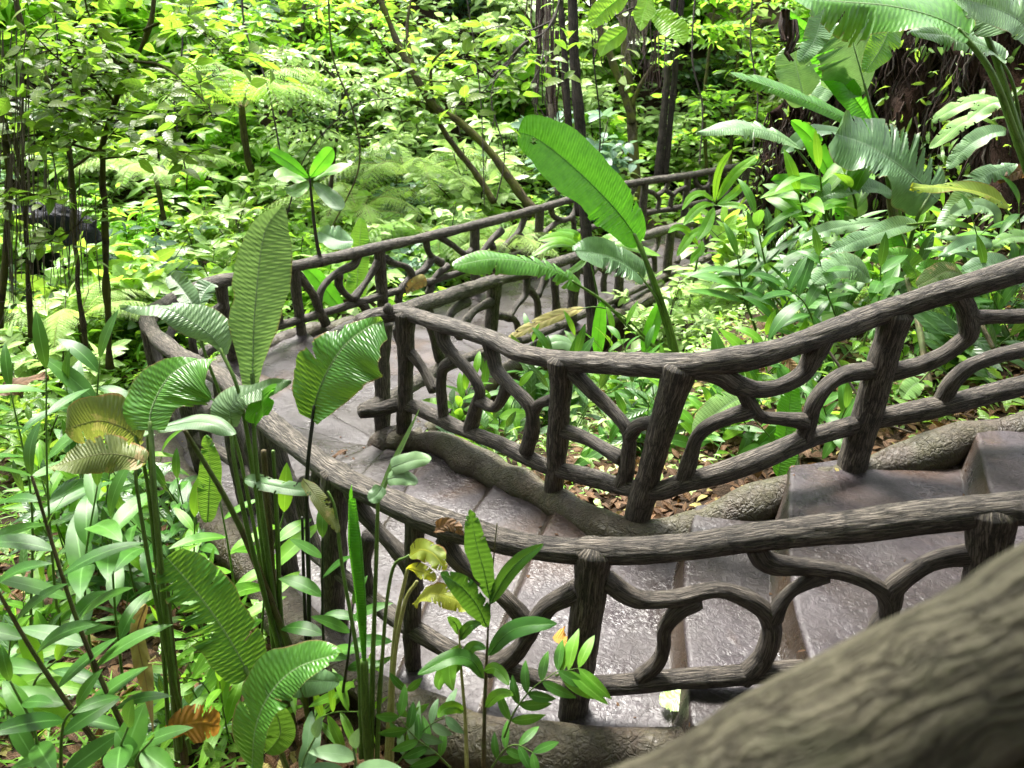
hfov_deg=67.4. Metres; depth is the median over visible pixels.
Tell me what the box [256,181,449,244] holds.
tree fern
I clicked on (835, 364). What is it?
ginger plant
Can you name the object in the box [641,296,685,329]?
fern
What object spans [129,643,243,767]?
ginger plant
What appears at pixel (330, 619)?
ginger plant
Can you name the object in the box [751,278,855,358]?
ginger plant
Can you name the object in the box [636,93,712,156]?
shrub
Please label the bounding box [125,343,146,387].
ginger plant
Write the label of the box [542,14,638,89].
shrub
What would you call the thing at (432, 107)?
leaning tree
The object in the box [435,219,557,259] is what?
tree fern
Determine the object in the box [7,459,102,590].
ginger plant
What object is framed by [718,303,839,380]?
ginger plant
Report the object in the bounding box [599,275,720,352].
shrub
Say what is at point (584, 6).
shrub
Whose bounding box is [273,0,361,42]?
shrub
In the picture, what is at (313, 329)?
kerb
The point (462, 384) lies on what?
ginger plant
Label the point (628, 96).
mossy tree
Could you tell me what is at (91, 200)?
shrub
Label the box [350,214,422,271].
shrub
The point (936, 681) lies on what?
mossy handrail
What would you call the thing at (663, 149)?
twin tree
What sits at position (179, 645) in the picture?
ginger plant
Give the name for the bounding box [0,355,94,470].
shrub
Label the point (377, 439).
kerb
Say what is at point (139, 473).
ginger plant
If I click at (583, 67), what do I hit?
shrub
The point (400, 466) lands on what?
banana leaved plant
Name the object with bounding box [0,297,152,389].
shrub
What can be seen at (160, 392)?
banana leaved plant
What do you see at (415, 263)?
shrub
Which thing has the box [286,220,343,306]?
shrub
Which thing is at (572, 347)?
ginger plant
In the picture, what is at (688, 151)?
shrub
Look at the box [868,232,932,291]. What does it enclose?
ginger plant
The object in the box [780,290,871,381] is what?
ginger plant
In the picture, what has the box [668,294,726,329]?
fern
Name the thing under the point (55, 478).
ginger plant
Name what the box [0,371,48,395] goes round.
fallen leaf
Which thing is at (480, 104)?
liana
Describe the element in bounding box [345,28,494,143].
shrub
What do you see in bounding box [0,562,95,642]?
ginger plant
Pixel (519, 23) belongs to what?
shrub
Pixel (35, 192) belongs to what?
shrub
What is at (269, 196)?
shrub
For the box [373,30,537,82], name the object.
liana
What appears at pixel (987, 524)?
rustic railing
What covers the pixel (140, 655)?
fallen leaf
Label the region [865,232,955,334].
ginger plant
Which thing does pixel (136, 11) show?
shrub
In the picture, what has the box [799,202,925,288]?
ginger plant
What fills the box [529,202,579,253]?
shrub
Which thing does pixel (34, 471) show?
ginger plant
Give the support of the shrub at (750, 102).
on the ground at (718, 490)
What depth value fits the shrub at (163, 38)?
14.25 m
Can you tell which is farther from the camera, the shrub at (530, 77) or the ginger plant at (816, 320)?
the shrub at (530, 77)
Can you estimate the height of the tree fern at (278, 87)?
1.566 m
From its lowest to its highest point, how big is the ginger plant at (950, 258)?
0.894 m
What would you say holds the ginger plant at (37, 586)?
on the ground at (718, 490)
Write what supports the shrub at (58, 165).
on the ground at (718, 490)
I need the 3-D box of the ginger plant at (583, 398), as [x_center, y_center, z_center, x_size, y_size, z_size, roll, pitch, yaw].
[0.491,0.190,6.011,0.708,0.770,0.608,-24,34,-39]
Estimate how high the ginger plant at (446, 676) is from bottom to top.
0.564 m
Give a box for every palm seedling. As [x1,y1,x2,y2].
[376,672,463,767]
[491,629,611,767]
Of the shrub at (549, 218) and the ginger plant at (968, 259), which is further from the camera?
the shrub at (549, 218)
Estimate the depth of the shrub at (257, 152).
13.64 m
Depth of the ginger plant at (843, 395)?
4.35 m
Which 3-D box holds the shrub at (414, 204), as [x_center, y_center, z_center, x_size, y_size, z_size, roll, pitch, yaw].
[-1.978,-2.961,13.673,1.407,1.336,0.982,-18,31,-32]
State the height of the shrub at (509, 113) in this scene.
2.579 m
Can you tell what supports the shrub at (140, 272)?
on the ground at (718, 490)
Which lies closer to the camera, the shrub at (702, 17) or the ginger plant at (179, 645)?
the ginger plant at (179, 645)
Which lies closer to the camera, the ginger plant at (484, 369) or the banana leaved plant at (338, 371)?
the banana leaved plant at (338, 371)
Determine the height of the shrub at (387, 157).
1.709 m
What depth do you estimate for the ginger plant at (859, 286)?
6.28 m
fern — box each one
[1,280,148,348]
[59,151,243,220]
[118,57,343,172]
[167,249,212,271]
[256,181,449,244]
[305,141,494,222]
[344,203,531,260]
[389,148,542,191]
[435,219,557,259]
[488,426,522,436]
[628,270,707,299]
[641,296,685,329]
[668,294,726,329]
[673,266,744,314]
[845,286,893,309]
[911,307,945,325]
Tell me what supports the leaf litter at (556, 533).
on the path
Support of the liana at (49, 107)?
hanging from the broad leaved tree at (132, 82)
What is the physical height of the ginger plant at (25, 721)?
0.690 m
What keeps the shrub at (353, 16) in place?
on the ground at (718, 490)
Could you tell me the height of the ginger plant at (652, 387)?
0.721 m
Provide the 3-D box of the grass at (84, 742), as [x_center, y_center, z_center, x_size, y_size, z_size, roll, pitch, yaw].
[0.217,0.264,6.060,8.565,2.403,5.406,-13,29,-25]
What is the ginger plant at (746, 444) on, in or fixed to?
on the ground at (718, 490)
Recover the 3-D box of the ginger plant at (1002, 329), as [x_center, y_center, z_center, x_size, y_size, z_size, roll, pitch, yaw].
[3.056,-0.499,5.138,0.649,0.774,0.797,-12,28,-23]
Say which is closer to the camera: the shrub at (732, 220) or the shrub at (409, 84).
the shrub at (732, 220)
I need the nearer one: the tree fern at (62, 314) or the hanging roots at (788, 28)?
the hanging roots at (788, 28)
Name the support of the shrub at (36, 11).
on the ground at (718, 490)
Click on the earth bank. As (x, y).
(916, 85)
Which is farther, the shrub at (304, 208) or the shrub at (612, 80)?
the shrub at (612, 80)
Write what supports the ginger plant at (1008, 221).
on the ground at (718, 490)
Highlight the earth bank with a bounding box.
[738,0,1023,289]
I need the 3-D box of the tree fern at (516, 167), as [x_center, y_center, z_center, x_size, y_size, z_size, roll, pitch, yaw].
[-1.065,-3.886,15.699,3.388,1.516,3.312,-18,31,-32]
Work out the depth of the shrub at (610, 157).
14.66 m
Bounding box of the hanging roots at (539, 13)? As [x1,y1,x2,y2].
[523,0,565,123]
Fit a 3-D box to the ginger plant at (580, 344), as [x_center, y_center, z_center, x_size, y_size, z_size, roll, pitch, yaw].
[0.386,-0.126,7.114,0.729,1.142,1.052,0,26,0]
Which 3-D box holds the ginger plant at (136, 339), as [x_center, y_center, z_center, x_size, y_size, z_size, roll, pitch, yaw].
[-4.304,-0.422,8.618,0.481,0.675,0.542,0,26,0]
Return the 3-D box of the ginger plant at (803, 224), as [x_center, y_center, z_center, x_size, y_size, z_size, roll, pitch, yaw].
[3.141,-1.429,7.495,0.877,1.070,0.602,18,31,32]
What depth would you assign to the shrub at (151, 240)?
9.73 m
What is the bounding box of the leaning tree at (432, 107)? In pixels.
[341,0,535,217]
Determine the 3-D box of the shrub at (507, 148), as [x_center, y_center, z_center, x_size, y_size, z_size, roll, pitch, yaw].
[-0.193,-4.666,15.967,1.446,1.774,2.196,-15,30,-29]
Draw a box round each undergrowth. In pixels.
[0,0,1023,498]
[0,0,1023,507]
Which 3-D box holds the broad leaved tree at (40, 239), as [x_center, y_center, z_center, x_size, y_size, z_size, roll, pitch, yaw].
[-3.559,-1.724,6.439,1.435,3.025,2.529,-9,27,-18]
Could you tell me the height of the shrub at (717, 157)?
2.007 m
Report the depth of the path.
3.62 m
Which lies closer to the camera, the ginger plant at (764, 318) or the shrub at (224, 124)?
the ginger plant at (764, 318)
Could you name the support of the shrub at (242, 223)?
on the ground at (718, 490)
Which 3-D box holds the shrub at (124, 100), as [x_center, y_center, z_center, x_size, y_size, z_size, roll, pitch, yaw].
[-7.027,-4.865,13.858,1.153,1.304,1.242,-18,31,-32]
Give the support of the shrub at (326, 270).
on the ground at (718, 490)
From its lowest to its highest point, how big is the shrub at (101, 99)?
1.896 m
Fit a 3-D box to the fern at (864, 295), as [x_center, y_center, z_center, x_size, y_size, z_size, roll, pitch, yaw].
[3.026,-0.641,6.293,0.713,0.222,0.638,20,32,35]
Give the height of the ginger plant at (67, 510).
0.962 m
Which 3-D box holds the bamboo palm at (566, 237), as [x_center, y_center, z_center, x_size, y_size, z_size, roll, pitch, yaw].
[0.836,-1.067,7.787,1.267,0.988,0.340,0,26,0]
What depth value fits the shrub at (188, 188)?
13.01 m
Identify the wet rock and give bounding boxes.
[2,200,112,276]
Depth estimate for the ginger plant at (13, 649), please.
3.64 m
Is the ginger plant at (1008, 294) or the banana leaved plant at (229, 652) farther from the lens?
the ginger plant at (1008, 294)
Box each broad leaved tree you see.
[0,0,162,347]
[0,0,312,369]
[160,0,425,146]
[214,45,426,215]
[384,0,639,135]
[400,0,649,179]
[587,0,688,56]
[652,0,807,172]
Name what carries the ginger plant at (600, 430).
on the ground at (718, 490)
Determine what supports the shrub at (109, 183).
on the ground at (718, 490)
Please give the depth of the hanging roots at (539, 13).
10.04 m
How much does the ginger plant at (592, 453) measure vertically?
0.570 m
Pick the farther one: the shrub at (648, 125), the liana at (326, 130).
the shrub at (648, 125)
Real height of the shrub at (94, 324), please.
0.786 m
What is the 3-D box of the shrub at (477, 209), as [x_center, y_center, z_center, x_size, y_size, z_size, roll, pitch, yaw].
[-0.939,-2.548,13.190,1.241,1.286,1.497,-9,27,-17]
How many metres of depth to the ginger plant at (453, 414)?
5.69 m
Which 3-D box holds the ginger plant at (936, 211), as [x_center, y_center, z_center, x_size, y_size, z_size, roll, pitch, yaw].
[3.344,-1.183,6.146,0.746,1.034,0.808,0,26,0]
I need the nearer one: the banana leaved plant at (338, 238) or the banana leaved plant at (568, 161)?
the banana leaved plant at (568, 161)
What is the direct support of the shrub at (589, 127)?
on the ground at (718, 490)
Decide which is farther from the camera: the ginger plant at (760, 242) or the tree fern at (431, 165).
the tree fern at (431, 165)
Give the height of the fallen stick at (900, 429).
0.037 m
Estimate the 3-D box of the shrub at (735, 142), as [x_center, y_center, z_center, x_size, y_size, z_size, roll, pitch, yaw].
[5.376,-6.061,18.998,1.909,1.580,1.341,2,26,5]
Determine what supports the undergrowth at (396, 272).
on the ground at (718, 490)
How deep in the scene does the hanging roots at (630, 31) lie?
9.46 m
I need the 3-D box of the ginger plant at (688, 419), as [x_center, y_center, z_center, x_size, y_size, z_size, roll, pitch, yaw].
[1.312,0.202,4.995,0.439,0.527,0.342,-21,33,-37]
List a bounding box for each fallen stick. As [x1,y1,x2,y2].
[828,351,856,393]
[891,426,911,432]
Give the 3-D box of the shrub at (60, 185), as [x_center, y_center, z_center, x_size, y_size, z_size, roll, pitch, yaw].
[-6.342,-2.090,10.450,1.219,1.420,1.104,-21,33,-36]
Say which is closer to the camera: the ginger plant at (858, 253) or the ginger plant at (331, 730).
the ginger plant at (331, 730)
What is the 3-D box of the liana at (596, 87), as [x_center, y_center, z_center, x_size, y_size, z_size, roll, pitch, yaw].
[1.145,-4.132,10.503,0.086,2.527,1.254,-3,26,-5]
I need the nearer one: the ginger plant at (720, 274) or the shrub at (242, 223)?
the ginger plant at (720, 274)
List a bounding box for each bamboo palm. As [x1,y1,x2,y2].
[533,228,659,303]
[668,150,759,307]
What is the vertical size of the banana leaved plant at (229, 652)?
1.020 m
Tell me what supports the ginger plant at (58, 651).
on the ground at (718, 490)
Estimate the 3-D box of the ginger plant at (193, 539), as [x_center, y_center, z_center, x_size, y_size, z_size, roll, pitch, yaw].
[-1.212,0.824,3.371,0.667,1.002,0.473,0,26,0]
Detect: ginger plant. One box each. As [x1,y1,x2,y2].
[0,310,111,625]
[0,421,192,767]
[0,549,80,699]
[0,560,97,625]
[0,560,147,762]
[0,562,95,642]
[0,589,44,643]
[0,615,95,746]
[0,640,48,718]
[0,644,120,767]
[2,433,116,573]
[7,427,68,502]
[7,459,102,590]
[16,436,66,505]
[17,553,95,656]
[40,309,154,453]
[57,474,108,571]
[59,430,188,539]
[60,419,141,609]
[65,469,151,690]
[79,440,147,493]
[82,442,197,545]
[90,502,170,607]
[95,533,178,642]
[98,440,179,518]
[103,699,174,767]
[116,325,143,368]
[116,448,218,590]
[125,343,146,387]
[127,477,207,583]
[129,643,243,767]
[130,523,216,623]
[147,664,231,734]
[149,548,248,671]
[169,463,316,639]
[279,512,392,692]
[286,652,389,753]
[298,711,400,767]
[417,510,556,767]
[422,351,492,420]
[434,616,485,767]
[435,388,516,454]
[451,410,496,453]
[463,355,511,432]
[480,371,532,434]
[489,362,547,419]
[496,370,548,421]
[497,335,551,431]
[516,313,593,405]
[520,335,576,416]
[529,365,614,434]
[564,301,640,408]
[574,391,643,465]
[592,351,646,403]
[598,400,654,442]
[606,325,663,399]
[607,350,655,401]
[609,377,688,447]
[629,343,702,437]
[649,385,724,451]
[679,383,729,435]
[681,211,814,330]
[701,330,779,402]
[713,373,790,460]
[715,389,769,440]
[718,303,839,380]
[736,178,853,338]
[747,207,868,312]
[750,227,907,344]
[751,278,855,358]
[761,130,874,243]
[761,243,815,302]
[768,379,855,459]
[770,339,814,406]
[771,218,818,289]
[772,207,850,293]
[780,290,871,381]
[784,231,870,313]
[798,191,886,259]
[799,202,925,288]
[806,253,868,314]
[813,316,926,404]
[822,353,858,385]
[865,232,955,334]
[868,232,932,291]
[868,253,968,360]
[905,170,995,262]
[908,250,1023,340]
[913,304,1023,383]
[926,175,1023,273]
[953,289,1023,344]
[954,234,1023,341]
[967,258,1021,304]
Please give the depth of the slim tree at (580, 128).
8.17 m
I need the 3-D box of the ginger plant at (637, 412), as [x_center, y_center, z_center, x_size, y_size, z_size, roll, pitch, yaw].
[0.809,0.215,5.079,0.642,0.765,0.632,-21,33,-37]
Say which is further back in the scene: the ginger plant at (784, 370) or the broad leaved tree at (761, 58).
the broad leaved tree at (761, 58)
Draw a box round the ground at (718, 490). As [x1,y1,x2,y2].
[0,0,1023,767]
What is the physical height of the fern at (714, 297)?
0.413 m
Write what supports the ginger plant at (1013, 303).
on the ground at (718, 490)
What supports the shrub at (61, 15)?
on the ground at (718, 490)
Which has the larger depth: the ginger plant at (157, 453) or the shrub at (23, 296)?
the shrub at (23, 296)
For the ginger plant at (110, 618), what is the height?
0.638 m
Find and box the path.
[173,208,1023,767]
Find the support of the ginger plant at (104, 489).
on the ground at (718, 490)
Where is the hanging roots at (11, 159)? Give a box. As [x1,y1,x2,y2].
[0,30,108,327]
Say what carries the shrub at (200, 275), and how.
on the ground at (718, 490)
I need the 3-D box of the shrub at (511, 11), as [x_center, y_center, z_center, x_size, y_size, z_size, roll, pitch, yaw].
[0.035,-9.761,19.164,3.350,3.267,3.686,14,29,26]
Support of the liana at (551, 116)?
hanging from the hanging roots at (539, 13)
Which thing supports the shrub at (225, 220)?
on the ground at (718, 490)
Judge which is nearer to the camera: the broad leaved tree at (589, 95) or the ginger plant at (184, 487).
the ginger plant at (184, 487)
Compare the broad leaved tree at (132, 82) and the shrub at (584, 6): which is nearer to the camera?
the broad leaved tree at (132, 82)
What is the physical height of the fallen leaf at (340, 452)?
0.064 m
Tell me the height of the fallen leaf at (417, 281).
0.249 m
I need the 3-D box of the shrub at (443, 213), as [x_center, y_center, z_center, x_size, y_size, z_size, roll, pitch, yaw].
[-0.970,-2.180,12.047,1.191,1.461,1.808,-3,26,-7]
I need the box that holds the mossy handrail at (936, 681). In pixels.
[610,541,1023,767]
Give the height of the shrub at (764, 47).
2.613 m
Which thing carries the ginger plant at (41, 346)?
on the ground at (718, 490)
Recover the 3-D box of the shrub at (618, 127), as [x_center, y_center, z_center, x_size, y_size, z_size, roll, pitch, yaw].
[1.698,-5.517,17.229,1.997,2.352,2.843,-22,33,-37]
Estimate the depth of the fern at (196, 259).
11.70 m
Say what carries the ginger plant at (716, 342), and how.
on the ground at (718, 490)
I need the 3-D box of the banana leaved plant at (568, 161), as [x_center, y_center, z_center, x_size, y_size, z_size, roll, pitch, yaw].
[0.525,-1.301,7.223,2.260,2.287,0.663,-7,27,-15]
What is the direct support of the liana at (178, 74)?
on the ground at (718, 490)
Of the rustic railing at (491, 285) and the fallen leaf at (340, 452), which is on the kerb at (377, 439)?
the rustic railing at (491, 285)
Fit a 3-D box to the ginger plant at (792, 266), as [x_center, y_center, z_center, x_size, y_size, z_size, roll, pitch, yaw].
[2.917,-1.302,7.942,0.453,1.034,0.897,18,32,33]
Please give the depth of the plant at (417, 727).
2.62 m
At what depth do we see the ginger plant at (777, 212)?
7.39 m
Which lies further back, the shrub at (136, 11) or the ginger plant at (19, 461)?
the shrub at (136, 11)
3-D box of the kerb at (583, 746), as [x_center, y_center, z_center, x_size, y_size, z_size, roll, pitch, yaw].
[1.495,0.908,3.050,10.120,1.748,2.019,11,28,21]
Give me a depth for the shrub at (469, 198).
13.31 m
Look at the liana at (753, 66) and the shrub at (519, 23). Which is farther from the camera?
the shrub at (519, 23)
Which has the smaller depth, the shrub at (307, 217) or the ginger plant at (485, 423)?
the ginger plant at (485, 423)
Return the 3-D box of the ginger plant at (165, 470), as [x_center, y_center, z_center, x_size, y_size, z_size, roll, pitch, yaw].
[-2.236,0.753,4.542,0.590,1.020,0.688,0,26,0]
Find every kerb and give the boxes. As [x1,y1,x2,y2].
[141,430,683,767]
[213,205,747,362]
[367,263,722,450]
[386,411,1023,536]
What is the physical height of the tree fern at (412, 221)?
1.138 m
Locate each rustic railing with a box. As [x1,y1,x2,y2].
[139,162,1023,721]
[352,199,761,432]
[355,255,1023,522]
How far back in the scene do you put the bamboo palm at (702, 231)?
9.29 m
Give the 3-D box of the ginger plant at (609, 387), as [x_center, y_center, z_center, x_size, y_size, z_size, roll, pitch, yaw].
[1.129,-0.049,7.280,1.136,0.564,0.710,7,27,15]
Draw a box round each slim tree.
[558,0,578,216]
[568,0,596,350]
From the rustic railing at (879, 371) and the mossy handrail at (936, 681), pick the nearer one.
the mossy handrail at (936, 681)
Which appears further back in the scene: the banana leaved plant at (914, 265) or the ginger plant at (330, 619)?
the banana leaved plant at (914, 265)
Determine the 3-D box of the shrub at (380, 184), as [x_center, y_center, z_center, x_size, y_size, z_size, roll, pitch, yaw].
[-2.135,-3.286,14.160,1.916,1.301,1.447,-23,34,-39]
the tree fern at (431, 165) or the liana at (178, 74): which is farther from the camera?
the tree fern at (431, 165)
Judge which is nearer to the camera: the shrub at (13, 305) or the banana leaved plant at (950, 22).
the banana leaved plant at (950, 22)
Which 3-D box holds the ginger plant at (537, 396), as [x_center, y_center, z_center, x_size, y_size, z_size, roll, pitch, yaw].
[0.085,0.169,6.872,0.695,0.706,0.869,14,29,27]
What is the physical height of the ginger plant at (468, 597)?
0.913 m
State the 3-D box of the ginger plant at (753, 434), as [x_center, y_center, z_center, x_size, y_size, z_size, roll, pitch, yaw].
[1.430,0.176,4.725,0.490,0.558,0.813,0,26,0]
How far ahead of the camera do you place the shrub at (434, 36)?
17.41 m
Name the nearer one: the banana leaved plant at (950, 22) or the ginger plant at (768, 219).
the banana leaved plant at (950, 22)
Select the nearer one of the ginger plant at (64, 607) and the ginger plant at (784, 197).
the ginger plant at (64, 607)
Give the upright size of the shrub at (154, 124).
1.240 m
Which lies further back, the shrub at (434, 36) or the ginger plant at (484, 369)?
the shrub at (434, 36)
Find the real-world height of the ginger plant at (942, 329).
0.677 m
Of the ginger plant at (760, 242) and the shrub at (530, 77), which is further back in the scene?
the shrub at (530, 77)
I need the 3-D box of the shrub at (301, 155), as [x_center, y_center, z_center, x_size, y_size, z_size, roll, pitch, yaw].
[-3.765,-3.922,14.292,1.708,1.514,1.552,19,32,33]
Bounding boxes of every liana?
[49,10,61,204]
[173,4,185,168]
[241,0,280,149]
[287,97,393,214]
[328,0,360,229]
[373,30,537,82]
[466,0,484,204]
[491,61,504,199]
[543,0,560,195]
[589,0,600,151]
[691,0,703,163]
[750,0,758,153]
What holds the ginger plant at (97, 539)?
on the ground at (718, 490)
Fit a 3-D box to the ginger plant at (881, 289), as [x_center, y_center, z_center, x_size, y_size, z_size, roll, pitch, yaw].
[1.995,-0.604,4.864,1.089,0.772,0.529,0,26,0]
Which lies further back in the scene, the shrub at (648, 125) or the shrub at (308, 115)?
the shrub at (648, 125)
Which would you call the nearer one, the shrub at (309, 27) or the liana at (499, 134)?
the liana at (499, 134)
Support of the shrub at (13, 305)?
on the ground at (718, 490)
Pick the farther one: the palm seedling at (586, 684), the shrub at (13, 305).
the shrub at (13, 305)
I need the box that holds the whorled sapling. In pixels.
[269,147,350,266]
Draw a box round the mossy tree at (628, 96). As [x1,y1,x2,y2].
[591,0,724,208]
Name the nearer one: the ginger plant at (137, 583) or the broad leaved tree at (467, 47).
the ginger plant at (137, 583)
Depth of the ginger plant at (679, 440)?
4.84 m
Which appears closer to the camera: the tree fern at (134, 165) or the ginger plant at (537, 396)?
the ginger plant at (537, 396)
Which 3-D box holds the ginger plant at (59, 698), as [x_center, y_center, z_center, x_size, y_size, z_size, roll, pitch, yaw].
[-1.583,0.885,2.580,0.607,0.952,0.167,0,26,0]
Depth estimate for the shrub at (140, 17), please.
14.77 m
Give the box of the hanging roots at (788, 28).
[778,8,799,61]
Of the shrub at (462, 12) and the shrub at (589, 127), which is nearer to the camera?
the shrub at (589, 127)
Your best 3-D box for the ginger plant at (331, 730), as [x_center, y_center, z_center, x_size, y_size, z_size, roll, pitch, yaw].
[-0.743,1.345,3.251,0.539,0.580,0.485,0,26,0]
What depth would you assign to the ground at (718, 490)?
12.28 m
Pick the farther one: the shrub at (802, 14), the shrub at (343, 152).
the shrub at (802, 14)
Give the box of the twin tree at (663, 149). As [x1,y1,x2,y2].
[653,0,684,175]
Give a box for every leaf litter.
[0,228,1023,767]
[182,303,964,725]
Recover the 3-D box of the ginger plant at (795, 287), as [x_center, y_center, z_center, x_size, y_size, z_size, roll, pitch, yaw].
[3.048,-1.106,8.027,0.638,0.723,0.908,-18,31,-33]
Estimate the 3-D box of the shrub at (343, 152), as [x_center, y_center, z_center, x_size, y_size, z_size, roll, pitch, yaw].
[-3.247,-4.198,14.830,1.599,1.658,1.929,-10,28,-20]
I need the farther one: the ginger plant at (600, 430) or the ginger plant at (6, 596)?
the ginger plant at (600, 430)
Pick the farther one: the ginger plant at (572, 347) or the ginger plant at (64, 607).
the ginger plant at (572, 347)
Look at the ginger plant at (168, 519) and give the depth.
4.32 m
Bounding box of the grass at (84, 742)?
[0,230,1017,767]
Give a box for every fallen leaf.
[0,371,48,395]
[130,604,153,731]
[165,704,220,743]
[332,449,347,457]
[405,274,426,294]
[553,626,566,645]
[659,690,680,711]
[779,358,796,370]
[997,164,1023,182]
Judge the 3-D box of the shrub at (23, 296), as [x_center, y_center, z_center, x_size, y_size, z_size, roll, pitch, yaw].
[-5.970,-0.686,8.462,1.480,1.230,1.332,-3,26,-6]
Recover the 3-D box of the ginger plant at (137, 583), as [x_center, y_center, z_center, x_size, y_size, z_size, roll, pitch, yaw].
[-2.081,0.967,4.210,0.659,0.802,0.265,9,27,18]
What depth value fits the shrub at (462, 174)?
14.40 m
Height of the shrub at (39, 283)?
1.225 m
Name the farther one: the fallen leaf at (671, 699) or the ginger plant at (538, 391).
the ginger plant at (538, 391)
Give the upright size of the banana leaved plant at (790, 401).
0.975 m
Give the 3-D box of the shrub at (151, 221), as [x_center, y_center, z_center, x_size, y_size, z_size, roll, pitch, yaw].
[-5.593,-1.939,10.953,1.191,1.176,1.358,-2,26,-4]
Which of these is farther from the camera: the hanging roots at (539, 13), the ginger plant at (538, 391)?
the hanging roots at (539, 13)
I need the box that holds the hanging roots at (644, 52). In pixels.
[592,21,674,99]
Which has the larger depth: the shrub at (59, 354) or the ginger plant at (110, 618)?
the shrub at (59, 354)
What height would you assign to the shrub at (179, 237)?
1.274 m
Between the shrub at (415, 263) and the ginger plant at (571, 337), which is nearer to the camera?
the ginger plant at (571, 337)
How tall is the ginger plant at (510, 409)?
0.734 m
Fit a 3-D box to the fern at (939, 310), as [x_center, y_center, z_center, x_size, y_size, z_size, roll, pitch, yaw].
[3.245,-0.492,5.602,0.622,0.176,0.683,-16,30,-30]
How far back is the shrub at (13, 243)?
8.91 m
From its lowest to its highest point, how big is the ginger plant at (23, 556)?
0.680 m
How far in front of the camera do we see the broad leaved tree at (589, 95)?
16.28 m
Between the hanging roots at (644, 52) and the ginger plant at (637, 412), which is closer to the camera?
the ginger plant at (637, 412)
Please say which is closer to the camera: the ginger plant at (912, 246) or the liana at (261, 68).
the ginger plant at (912, 246)
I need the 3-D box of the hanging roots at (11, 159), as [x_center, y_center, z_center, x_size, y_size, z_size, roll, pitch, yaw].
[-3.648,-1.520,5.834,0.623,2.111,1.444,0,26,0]
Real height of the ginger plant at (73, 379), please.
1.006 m
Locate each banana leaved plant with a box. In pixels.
[48,357,236,765]
[119,204,386,729]
[156,549,341,767]
[244,410,465,762]
[303,218,369,306]
[452,115,679,352]
[692,251,995,475]
[696,7,944,274]
[794,0,1023,173]
[798,94,1023,305]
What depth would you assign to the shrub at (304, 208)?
12.84 m
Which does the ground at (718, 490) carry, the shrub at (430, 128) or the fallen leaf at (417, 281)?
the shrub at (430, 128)
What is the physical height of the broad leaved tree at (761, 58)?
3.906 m
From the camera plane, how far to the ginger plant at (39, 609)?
4.06 m
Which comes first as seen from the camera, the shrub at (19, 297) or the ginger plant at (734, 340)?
the ginger plant at (734, 340)
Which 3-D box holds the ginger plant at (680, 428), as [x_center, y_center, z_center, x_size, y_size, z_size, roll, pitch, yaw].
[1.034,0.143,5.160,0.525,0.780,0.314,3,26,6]
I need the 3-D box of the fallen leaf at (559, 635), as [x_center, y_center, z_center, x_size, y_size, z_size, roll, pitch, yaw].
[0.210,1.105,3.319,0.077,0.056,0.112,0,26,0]
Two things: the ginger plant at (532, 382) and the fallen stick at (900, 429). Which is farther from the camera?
the ginger plant at (532, 382)
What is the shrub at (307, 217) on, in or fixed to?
on the ground at (718, 490)
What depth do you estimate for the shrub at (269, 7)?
15.62 m
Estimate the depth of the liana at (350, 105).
10.99 m
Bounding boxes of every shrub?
[0,0,84,86]
[0,70,87,161]
[0,120,99,194]
[0,161,14,204]
[0,181,70,211]
[0,207,51,276]
[0,262,25,343]
[0,281,57,373]
[0,282,130,416]
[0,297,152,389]
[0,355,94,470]
[4,265,53,327]
[13,255,190,340]
[31,189,101,208]
[33,283,123,349]
[43,120,146,199]
[45,0,69,28]
[45,231,176,327]
[62,56,161,146]
[64,172,133,230]
[82,89,150,136]
[90,219,217,294]
[94,0,218,79]
[97,198,162,255]
[102,279,215,357]
[105,0,195,31]
[114,93,177,145]
[114,149,219,216]
[131,190,228,265]
[147,0,289,140]
[151,228,246,304]
[153,169,268,266]
[183,195,313,272]
[186,103,297,202]
[189,72,273,173]
[203,0,289,73]
[231,135,339,222]
[260,0,378,80]
[261,132,346,203]
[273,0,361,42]
[274,190,382,234]
[278,68,373,150]
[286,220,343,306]
[289,236,351,319]
[292,0,406,48]
[293,213,388,252]
[305,130,378,198]
[334,126,409,212]
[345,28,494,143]
[347,172,440,216]
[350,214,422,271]
[367,83,468,187]
[372,159,423,231]
[372,180,439,236]
[382,0,458,72]
[386,243,450,297]
[403,112,528,236]
[415,203,481,284]
[418,204,494,244]
[434,152,502,215]
[440,0,493,28]
[440,32,560,144]
[469,118,533,193]
[470,0,537,68]
[475,0,567,57]
[481,42,560,114]
[510,107,644,229]
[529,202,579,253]
[540,58,616,135]
[540,80,646,155]
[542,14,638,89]
[544,114,622,193]
[551,0,700,77]
[566,0,666,89]
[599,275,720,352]
[623,112,717,186]
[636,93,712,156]
[647,39,759,116]
[649,0,748,55]
[672,120,757,198]
[677,207,763,293]
[692,105,770,159]
[694,1,805,93]
[723,76,783,149]
[763,0,810,42]
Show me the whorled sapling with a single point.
(292, 170)
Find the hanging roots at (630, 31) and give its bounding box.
[613,0,657,68]
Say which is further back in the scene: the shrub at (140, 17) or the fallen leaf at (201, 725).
the shrub at (140, 17)
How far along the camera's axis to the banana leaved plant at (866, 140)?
5.81 m
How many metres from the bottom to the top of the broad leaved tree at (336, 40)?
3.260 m
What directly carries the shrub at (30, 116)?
on the ground at (718, 490)
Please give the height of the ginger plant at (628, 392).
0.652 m

